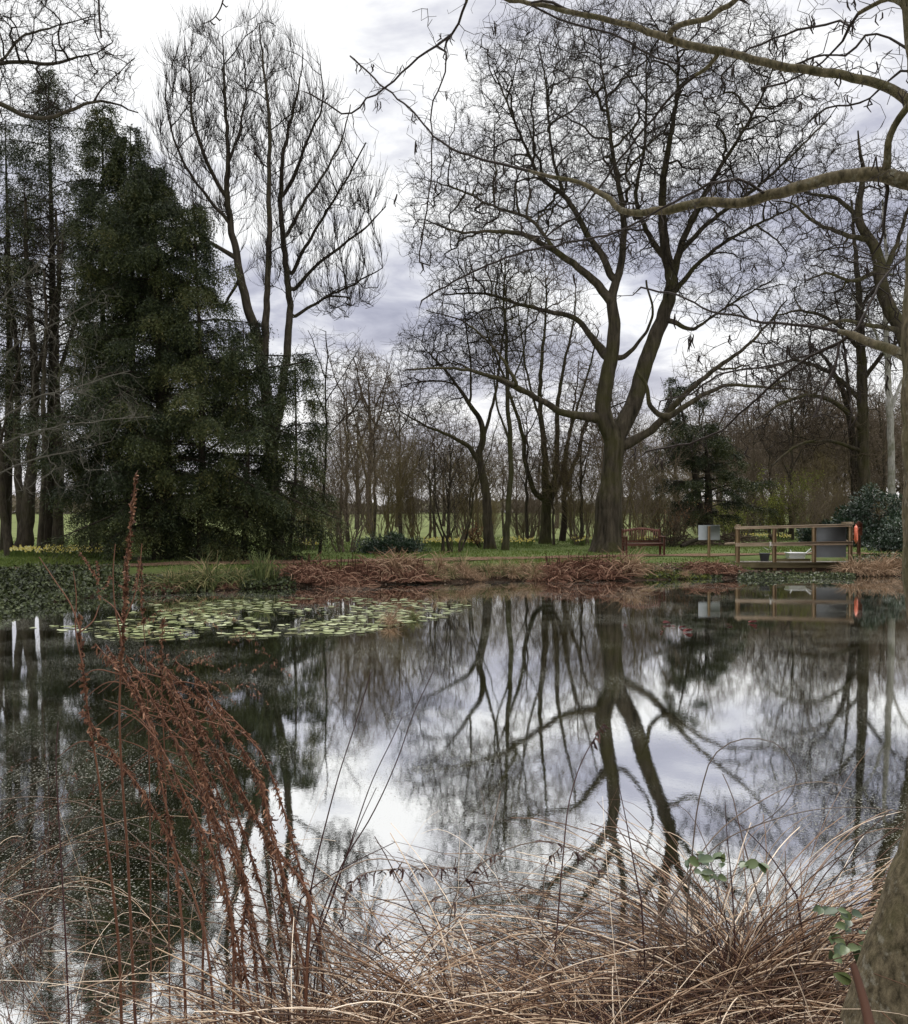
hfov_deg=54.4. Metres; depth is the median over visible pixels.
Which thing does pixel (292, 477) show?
hazel shrub
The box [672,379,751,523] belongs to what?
bare tree
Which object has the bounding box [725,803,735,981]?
dead plant
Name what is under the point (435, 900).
bramble cane
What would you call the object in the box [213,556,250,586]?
sedge tussock
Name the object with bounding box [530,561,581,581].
dead fern heap
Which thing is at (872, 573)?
sedge tussock
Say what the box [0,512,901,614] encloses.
ground
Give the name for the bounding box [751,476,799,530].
thicket shrub
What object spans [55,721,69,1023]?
dock stalk
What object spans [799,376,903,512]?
bare tree
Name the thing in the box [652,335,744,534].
bare tree
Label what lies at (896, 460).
bare tree
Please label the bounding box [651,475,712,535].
thicket shrub
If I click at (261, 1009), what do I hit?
sedge tussock
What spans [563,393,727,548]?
hazel shrub
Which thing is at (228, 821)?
willowherb stalk
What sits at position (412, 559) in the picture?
dead fern heap
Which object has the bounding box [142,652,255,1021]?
willowherb stalk
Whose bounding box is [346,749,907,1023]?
sedge tussock
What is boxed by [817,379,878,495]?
bare tree
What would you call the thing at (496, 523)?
thicket shrub
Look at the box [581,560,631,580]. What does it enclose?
dead fern heap
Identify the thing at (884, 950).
alder tree
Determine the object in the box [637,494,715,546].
twiggy shrub
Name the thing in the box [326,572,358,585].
dead fern heap
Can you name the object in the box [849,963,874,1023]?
dead stalk
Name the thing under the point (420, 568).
dead fern heap
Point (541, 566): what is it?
dead fern heap
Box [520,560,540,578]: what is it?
sedge tussock
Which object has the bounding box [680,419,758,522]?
bare tree
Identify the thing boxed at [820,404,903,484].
bare tree
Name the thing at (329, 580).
dead fern heap
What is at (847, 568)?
sedge tussock
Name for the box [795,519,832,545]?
rhododendron bush
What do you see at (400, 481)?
bare tree
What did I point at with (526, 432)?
bare tree
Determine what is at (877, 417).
bare tree
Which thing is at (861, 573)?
sedge tussock
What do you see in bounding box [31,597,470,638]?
lily pads
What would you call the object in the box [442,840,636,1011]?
bramble cane
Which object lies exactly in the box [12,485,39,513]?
bare tree
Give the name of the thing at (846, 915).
bramble sprig
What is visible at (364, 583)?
dead fern heap
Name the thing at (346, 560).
woodchip path
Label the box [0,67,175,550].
hemlock tree
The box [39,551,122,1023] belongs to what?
dock stalk
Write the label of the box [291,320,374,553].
sapling tree
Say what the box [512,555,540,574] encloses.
sedge tussock
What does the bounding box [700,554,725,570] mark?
dead fern heap
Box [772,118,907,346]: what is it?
crooked tree
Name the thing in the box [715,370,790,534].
bare tree
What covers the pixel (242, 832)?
willowherb stalk
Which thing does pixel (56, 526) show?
tree
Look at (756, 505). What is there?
thicket shrub
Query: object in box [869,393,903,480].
bare tree
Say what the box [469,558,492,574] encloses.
sedge tussock
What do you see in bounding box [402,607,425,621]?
sedge tussock
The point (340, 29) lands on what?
sky
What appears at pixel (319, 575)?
dead fern heap
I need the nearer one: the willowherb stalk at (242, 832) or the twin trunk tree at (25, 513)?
the willowherb stalk at (242, 832)
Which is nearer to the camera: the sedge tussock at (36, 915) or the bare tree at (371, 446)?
the sedge tussock at (36, 915)
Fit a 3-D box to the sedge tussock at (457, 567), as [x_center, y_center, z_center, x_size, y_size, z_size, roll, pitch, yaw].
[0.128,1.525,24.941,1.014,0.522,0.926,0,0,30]
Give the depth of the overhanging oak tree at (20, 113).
21.96 m
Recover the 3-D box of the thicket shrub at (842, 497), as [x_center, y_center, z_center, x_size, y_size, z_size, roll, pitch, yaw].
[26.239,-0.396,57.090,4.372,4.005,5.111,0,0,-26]
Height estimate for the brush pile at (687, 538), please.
0.962 m
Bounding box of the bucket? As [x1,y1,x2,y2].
[759,552,769,560]
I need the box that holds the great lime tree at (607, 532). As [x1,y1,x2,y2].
[381,0,855,552]
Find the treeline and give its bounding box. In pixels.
[12,493,898,513]
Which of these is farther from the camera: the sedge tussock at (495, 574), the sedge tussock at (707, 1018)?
the sedge tussock at (495, 574)
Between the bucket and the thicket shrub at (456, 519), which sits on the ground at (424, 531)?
the thicket shrub at (456, 519)
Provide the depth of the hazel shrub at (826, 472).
53.26 m
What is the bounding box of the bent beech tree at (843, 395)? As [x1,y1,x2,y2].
[778,268,870,509]
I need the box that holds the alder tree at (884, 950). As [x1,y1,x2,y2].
[256,0,907,1023]
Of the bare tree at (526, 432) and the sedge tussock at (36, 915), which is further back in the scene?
the bare tree at (526, 432)
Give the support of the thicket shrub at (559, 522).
on the ground at (424, 531)
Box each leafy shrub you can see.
[713,501,752,538]
[750,462,823,539]
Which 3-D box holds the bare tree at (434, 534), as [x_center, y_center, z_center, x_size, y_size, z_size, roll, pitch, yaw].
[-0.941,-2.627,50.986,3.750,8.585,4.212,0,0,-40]
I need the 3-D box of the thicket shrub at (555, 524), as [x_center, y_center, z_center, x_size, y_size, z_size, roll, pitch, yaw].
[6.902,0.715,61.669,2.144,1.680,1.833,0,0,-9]
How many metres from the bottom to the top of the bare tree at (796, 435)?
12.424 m
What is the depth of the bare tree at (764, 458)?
87.77 m
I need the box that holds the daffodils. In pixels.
[9,533,791,559]
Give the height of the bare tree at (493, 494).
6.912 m
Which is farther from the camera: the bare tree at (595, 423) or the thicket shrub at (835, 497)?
the thicket shrub at (835, 497)
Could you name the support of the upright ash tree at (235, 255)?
on the ground at (424, 531)
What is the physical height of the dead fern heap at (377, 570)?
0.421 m
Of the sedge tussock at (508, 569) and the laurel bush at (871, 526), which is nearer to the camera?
the sedge tussock at (508, 569)
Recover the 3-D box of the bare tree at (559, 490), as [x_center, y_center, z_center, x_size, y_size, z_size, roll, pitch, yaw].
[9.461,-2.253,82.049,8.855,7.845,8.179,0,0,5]
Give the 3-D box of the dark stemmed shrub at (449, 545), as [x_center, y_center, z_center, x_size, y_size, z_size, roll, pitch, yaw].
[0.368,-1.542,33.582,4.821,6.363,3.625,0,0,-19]
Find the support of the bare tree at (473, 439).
on the ground at (424, 531)
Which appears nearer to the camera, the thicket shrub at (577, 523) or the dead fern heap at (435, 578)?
the dead fern heap at (435, 578)
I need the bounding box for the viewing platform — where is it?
[734,522,853,570]
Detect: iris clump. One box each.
[245,554,265,579]
[246,548,274,584]
[265,555,283,580]
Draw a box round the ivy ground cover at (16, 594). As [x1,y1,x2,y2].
[0,550,901,619]
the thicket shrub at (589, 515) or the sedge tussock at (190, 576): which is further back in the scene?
the thicket shrub at (589, 515)
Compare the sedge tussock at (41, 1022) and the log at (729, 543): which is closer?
the sedge tussock at (41, 1022)
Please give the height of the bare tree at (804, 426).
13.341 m
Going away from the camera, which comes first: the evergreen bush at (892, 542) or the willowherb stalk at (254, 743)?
the willowherb stalk at (254, 743)
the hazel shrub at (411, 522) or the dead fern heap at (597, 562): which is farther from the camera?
the hazel shrub at (411, 522)
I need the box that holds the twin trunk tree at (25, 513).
[0,166,99,553]
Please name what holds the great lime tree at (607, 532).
on the ground at (424, 531)
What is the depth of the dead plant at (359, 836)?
3.47 m
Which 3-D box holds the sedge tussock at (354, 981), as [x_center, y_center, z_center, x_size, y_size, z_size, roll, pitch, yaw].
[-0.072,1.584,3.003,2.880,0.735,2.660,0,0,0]
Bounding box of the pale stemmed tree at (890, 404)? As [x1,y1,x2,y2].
[832,200,906,511]
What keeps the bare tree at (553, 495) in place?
on the ground at (424, 531)
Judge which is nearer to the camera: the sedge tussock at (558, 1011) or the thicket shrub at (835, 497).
the sedge tussock at (558, 1011)
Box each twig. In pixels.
[98,0,101,37]
[203,0,227,25]
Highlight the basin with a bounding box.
[784,552,806,558]
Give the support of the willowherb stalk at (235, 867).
on the ground at (424, 531)
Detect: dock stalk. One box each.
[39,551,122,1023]
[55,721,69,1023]
[103,470,141,1023]
[138,560,151,1020]
[157,616,170,1023]
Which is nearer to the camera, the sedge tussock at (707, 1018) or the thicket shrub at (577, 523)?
the sedge tussock at (707, 1018)
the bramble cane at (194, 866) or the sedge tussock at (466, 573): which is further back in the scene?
the sedge tussock at (466, 573)
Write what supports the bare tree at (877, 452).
on the ground at (424, 531)
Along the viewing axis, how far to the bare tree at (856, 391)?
83.78 m
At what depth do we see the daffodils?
35.37 m
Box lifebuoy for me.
[854,526,857,541]
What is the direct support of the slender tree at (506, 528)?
on the ground at (424, 531)
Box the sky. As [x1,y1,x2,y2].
[0,0,907,511]
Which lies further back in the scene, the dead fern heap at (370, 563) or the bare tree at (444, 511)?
the bare tree at (444, 511)
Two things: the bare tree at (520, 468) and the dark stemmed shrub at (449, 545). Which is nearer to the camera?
the dark stemmed shrub at (449, 545)
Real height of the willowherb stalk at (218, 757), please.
1.520 m
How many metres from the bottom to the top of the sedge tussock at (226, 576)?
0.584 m
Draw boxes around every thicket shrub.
[355,508,379,534]
[379,501,424,538]
[437,496,478,537]
[468,493,503,536]
[473,500,513,537]
[474,498,505,523]
[479,511,501,533]
[498,508,533,539]
[500,501,541,539]
[505,480,562,538]
[551,514,558,533]
[554,508,567,528]
[555,497,595,537]
[573,485,598,536]
[622,471,684,537]
[623,502,649,536]
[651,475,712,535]
[660,505,684,536]
[704,486,766,535]
[731,480,768,533]
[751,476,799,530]
[770,469,844,537]
[793,466,881,523]
[810,472,881,523]
[827,481,885,518]
[843,484,897,519]
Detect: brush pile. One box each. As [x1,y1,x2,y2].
[628,529,745,546]
[688,521,790,545]
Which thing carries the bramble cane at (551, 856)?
on the ground at (424, 531)
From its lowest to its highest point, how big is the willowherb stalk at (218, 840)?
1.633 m
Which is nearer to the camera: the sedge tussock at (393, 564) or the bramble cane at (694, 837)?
the bramble cane at (694, 837)
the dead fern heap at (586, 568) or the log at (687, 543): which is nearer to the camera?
the dead fern heap at (586, 568)
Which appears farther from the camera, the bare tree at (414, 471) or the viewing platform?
the bare tree at (414, 471)
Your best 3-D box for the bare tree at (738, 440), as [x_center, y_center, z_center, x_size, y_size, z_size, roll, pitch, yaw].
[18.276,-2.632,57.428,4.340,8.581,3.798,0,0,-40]
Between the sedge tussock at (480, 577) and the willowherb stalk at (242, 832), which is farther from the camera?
the sedge tussock at (480, 577)
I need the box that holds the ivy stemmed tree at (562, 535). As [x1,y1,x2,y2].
[546,349,643,540]
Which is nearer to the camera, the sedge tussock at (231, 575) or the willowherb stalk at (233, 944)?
the willowherb stalk at (233, 944)
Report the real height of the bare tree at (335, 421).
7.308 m
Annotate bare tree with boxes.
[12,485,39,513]
[302,327,401,541]
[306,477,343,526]
[310,392,376,541]
[326,340,406,538]
[328,403,378,528]
[332,336,407,533]
[360,353,442,539]
[363,433,428,525]
[365,422,403,534]
[397,433,430,519]
[403,393,473,537]
[410,417,457,537]
[413,379,491,541]
[416,441,473,525]
[433,449,511,530]
[453,413,497,531]
[473,432,514,501]
[484,427,532,535]
[492,354,568,543]
[501,438,537,534]
[514,457,595,527]
[516,427,551,532]
[527,417,581,544]
[536,362,615,545]
[548,427,593,534]
[566,374,627,484]
[583,468,651,528]
[584,363,660,487]
[622,418,650,535]
[624,438,660,530]
[625,413,738,523]
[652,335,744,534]
[652,446,715,499]
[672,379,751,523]
[679,418,740,503]
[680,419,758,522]
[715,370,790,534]
[716,394,758,492]
[719,413,760,504]
[727,379,779,502]
[730,421,795,524]
[731,420,843,531]
[734,396,797,537]
[739,330,855,539]
[750,360,841,531]
[755,395,828,524]
[757,399,842,508]
[775,411,901,517]
[787,367,852,523]
[792,418,847,523]
[797,381,856,520]
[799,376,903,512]
[808,359,902,512]
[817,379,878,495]
[819,364,885,489]
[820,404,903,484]
[841,392,903,488]
[849,413,896,487]
[855,374,903,516]
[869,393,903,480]
[871,403,903,499]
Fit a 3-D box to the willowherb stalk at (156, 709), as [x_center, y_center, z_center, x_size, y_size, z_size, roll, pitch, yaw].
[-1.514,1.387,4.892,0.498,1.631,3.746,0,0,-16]
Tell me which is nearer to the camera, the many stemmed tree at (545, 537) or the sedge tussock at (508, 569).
the sedge tussock at (508, 569)
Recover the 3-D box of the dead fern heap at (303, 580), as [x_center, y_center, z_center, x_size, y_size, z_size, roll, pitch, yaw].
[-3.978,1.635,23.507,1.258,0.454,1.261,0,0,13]
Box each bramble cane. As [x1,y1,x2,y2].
[0,816,284,1020]
[1,796,243,1022]
[1,920,210,993]
[90,846,320,1000]
[285,858,530,1019]
[315,859,474,1002]
[354,880,595,1009]
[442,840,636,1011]
[537,847,645,1001]
[637,781,851,1021]
[652,807,906,980]
[683,738,797,1019]
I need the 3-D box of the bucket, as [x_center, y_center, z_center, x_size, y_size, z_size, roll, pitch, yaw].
[10.149,1.381,28.850,0.356,0.434,0.356,0,0,0]
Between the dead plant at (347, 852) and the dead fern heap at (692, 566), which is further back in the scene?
the dead fern heap at (692, 566)
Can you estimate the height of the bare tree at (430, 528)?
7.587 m
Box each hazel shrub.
[281,415,358,549]
[291,387,416,551]
[322,406,448,539]
[363,415,467,545]
[427,419,507,542]
[472,436,579,539]
[520,419,625,544]
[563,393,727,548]
[625,436,690,537]
[709,421,800,536]
[755,411,886,524]
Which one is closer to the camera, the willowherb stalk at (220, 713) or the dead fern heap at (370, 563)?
the willowherb stalk at (220, 713)
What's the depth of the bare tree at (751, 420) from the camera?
79.45 m
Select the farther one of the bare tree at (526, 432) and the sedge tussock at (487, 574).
the bare tree at (526, 432)
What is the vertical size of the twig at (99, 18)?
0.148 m
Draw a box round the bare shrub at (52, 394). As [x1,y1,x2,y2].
[0,230,155,506]
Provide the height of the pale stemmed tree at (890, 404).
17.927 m
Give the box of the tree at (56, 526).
[2,186,109,553]
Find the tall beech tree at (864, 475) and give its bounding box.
[737,200,905,519]
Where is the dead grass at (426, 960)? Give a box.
[0,773,905,1023]
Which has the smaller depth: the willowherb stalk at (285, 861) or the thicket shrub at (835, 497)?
the willowherb stalk at (285, 861)
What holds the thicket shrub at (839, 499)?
on the ground at (424, 531)
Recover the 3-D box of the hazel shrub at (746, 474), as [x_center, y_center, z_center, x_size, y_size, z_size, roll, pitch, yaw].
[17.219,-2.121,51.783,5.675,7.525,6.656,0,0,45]
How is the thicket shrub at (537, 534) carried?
on the ground at (424, 531)
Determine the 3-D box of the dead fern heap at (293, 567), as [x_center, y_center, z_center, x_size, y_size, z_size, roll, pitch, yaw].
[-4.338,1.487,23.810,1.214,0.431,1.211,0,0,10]
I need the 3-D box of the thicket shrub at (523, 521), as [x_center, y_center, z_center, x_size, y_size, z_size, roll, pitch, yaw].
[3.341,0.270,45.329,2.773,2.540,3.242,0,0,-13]
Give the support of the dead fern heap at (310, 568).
on the ground at (424, 531)
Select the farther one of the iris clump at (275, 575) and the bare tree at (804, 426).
the bare tree at (804, 426)
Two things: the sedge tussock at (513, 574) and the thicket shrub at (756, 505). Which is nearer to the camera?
the sedge tussock at (513, 574)
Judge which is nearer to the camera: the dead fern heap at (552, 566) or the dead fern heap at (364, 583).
the dead fern heap at (364, 583)
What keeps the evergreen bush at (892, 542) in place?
on the ground at (424, 531)
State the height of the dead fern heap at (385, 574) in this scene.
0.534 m
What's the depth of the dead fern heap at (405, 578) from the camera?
23.88 m
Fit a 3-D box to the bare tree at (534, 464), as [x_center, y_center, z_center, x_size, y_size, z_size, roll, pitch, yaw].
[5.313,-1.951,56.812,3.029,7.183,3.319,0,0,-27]
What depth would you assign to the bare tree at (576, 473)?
50.23 m
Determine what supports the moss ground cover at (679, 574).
on the ground at (424, 531)
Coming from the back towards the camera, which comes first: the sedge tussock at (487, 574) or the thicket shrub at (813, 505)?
the thicket shrub at (813, 505)
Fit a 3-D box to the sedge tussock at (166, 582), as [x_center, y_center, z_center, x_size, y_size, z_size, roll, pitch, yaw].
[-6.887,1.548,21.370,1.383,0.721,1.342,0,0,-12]
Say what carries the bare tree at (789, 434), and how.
on the ground at (424, 531)
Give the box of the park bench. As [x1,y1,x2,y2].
[621,527,665,554]
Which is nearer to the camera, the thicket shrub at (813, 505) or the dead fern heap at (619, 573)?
the dead fern heap at (619, 573)
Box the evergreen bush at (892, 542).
[861,515,902,551]
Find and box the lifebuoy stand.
[853,521,861,554]
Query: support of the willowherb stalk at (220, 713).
on the ground at (424, 531)
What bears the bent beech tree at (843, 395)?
on the ground at (424, 531)
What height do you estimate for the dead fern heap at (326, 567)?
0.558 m
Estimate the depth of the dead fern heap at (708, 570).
25.97 m
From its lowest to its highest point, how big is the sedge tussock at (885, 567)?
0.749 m
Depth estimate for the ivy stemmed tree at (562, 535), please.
43.89 m
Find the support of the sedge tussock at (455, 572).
on the ground at (424, 531)
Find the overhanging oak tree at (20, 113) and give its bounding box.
[0,0,144,140]
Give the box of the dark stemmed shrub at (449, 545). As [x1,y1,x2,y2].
[401,392,529,552]
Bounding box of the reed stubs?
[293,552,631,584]
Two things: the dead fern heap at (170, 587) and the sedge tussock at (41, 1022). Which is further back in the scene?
the dead fern heap at (170, 587)
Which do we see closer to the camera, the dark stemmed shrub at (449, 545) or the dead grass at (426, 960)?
the dead grass at (426, 960)
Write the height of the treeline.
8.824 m
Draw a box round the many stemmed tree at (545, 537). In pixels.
[457,246,606,543]
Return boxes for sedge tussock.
[0,799,260,1003]
[0,956,242,1023]
[3,849,662,1023]
[52,791,830,1023]
[133,955,406,1023]
[142,563,194,590]
[158,560,205,589]
[170,561,216,588]
[171,547,239,593]
[209,565,239,585]
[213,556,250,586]
[221,560,262,586]
[251,922,840,1023]
[268,850,864,1023]
[302,903,848,1023]
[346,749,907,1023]
[364,547,421,578]
[376,609,403,625]
[378,547,420,573]
[391,551,428,570]
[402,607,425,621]
[416,562,440,575]
[420,547,458,572]
[426,563,445,580]
[433,568,452,581]
[442,558,476,572]
[442,563,464,578]
[443,566,463,578]
[445,547,475,568]
[455,560,479,578]
[468,568,480,577]
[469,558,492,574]
[473,573,490,581]
[475,560,500,577]
[478,558,499,577]
[489,560,511,575]
[489,562,511,576]
[497,558,521,576]
[500,560,528,579]
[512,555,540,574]
[515,563,550,580]
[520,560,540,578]
[586,910,850,1023]
[606,545,664,575]
[608,553,648,576]
[679,570,690,578]
[824,557,874,575]
[835,554,879,575]
[853,558,890,575]
[861,555,901,576]
[869,548,901,567]
[877,559,901,575]
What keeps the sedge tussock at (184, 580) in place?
on the ground at (424, 531)
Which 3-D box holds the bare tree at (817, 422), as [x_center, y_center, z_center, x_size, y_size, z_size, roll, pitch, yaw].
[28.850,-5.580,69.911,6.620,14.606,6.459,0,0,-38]
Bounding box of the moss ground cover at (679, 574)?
[644,569,711,579]
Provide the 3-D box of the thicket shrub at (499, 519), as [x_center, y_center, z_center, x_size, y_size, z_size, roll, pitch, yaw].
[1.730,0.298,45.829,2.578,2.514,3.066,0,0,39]
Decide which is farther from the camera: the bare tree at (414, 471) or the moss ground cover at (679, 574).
the bare tree at (414, 471)
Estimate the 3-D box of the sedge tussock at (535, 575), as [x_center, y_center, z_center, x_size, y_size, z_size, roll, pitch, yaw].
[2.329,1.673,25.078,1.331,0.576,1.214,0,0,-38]
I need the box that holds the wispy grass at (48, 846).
[0,706,246,1023]
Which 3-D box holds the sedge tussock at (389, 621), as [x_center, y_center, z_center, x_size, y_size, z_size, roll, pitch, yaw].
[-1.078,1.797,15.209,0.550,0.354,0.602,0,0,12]
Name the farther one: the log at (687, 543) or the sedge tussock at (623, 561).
the log at (687, 543)
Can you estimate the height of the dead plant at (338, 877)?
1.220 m
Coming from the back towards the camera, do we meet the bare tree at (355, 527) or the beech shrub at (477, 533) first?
the bare tree at (355, 527)
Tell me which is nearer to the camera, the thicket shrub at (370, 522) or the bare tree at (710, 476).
the thicket shrub at (370, 522)
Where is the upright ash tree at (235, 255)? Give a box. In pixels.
[128,0,392,556]
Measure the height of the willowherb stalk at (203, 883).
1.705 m
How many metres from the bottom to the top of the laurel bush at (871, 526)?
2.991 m
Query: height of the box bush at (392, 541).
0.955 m
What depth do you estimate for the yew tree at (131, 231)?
27.56 m
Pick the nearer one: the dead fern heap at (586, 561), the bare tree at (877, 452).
the dead fern heap at (586, 561)
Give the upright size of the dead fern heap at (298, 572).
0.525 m
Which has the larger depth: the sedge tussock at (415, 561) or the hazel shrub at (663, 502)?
the hazel shrub at (663, 502)
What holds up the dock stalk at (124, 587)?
on the ground at (424, 531)
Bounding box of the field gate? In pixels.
[749,516,768,532]
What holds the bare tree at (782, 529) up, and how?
on the ground at (424, 531)
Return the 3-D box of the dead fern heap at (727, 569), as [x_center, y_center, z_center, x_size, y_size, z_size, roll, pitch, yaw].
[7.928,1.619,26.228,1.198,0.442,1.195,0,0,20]
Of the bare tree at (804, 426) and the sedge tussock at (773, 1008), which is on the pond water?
the sedge tussock at (773, 1008)
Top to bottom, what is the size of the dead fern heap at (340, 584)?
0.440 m
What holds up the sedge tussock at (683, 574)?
on the ground at (424, 531)
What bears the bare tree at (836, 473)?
on the ground at (424, 531)
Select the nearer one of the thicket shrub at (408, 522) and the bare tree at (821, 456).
the thicket shrub at (408, 522)
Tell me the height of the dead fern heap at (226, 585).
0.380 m
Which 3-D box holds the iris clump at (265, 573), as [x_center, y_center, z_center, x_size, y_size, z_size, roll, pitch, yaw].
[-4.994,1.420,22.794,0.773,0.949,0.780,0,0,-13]
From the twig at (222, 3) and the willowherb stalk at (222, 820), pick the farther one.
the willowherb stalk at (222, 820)
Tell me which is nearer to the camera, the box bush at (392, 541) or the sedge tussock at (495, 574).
the sedge tussock at (495, 574)
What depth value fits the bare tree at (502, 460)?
56.03 m
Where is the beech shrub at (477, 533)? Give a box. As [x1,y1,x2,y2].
[461,522,493,547]
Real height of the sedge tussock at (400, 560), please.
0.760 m
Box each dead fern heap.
[149,579,188,592]
[216,579,241,588]
[265,554,311,574]
[273,559,315,574]
[278,566,320,579]
[279,563,322,578]
[280,565,324,582]
[288,553,345,579]
[294,554,340,573]
[295,563,337,581]
[300,563,356,585]
[302,566,350,581]
[315,574,354,586]
[325,566,362,581]
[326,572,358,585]
[345,547,403,574]
[345,572,381,585]
[347,555,374,574]
[347,560,389,573]
[351,552,394,571]
[363,562,407,580]
[368,561,416,579]
[368,562,397,576]
[383,564,442,582]
[387,552,427,571]
[404,564,438,573]
[411,568,446,580]
[527,563,581,581]
[530,559,556,571]
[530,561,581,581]
[536,554,581,574]
[542,558,580,572]
[555,558,595,578]
[562,553,605,575]
[567,555,608,571]
[574,559,616,574]
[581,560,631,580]
[582,554,613,570]
[586,550,629,573]
[599,557,647,576]
[679,555,708,571]
[688,560,721,574]
[692,560,725,570]
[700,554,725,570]
[706,561,738,573]
[721,560,747,571]
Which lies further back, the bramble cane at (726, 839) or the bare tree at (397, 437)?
the bare tree at (397, 437)
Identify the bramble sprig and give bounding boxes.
[684,851,768,916]
[811,905,867,952]
[828,941,862,991]
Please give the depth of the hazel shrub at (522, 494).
45.87 m
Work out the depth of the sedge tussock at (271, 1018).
2.99 m
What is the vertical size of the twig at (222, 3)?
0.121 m
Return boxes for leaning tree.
[0,207,65,555]
[381,234,540,548]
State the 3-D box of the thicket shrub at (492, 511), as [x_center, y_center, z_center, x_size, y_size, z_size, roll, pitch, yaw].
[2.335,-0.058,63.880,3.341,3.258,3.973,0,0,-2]
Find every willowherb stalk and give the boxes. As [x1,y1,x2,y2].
[55,646,216,1023]
[69,607,240,1022]
[83,617,186,1022]
[95,645,209,1023]
[98,609,268,994]
[109,650,242,1022]
[112,596,285,998]
[122,655,261,1022]
[129,681,281,1021]
[135,659,247,1021]
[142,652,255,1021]
[153,631,308,1022]
[155,661,297,997]
[167,683,300,1011]
[172,633,317,1021]
[184,661,325,1021]
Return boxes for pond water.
[0,576,907,1023]
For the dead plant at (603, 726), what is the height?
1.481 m
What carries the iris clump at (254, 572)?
on the ground at (424, 531)
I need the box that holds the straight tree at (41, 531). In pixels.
[1,219,77,556]
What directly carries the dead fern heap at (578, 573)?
on the ground at (424, 531)
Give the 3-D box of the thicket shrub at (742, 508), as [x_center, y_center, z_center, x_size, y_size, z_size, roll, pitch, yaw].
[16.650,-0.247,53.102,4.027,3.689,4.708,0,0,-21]
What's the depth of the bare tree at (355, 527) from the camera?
74.81 m
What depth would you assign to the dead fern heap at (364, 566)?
24.23 m
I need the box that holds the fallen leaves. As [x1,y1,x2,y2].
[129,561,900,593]
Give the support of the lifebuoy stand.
on the ground at (424, 531)
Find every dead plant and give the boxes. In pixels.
[281,842,394,1002]
[302,671,371,1013]
[308,717,401,985]
[312,670,433,1001]
[316,789,375,1003]
[546,723,609,1003]
[619,787,648,1016]
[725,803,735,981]
[732,817,810,987]
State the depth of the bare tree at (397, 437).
44.56 m
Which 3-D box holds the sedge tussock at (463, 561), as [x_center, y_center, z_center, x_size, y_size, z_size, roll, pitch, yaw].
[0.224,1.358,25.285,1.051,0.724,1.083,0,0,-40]
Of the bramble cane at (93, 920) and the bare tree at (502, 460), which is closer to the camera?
the bramble cane at (93, 920)
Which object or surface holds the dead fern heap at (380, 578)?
on the ground at (424, 531)
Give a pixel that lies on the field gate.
(759, 522)
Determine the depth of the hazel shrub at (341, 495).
33.52 m
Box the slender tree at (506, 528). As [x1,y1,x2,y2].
[468,245,548,549]
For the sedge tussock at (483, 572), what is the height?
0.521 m
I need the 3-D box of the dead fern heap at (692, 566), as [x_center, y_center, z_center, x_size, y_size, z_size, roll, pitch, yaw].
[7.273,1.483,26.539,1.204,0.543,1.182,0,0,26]
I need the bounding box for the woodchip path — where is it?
[15,552,898,568]
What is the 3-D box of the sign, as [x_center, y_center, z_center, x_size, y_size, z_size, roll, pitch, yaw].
[8.434,1.102,29.099,0.753,1.335,0.115,0,0,-9]
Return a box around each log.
[680,538,698,547]
[725,542,734,545]
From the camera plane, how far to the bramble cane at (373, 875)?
3.58 m
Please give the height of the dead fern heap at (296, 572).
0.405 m
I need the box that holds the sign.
[698,525,719,557]
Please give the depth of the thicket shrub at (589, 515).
52.63 m
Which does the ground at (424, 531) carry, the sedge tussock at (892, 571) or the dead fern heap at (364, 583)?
the sedge tussock at (892, 571)
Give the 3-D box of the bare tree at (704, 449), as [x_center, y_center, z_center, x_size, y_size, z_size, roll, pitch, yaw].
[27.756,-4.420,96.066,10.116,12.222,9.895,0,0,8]
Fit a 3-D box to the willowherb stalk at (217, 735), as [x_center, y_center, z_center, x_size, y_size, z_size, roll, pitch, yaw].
[-1.372,1.496,5.282,0.579,1.712,3.971,0,0,-15]
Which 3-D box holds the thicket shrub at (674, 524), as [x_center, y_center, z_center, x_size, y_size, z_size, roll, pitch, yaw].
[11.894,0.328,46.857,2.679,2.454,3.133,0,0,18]
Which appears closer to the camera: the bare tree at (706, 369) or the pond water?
the pond water
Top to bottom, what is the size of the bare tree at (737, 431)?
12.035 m
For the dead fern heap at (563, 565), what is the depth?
25.41 m
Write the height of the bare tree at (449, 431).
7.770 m
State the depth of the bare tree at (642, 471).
48.66 m
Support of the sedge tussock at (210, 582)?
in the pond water
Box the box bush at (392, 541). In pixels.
[351,530,432,553]
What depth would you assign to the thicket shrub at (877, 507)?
51.13 m
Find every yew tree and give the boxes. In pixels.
[0,100,357,563]
[638,377,781,543]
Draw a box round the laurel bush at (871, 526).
[829,482,902,546]
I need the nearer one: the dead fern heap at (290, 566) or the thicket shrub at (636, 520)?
the dead fern heap at (290, 566)
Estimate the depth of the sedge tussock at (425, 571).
24.46 m
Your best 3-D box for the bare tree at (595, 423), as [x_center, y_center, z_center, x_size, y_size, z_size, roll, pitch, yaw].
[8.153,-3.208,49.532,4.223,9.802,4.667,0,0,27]
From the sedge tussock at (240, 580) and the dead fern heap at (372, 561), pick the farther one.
the dead fern heap at (372, 561)
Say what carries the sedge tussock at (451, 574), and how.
on the ground at (424, 531)
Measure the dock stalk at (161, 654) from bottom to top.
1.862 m

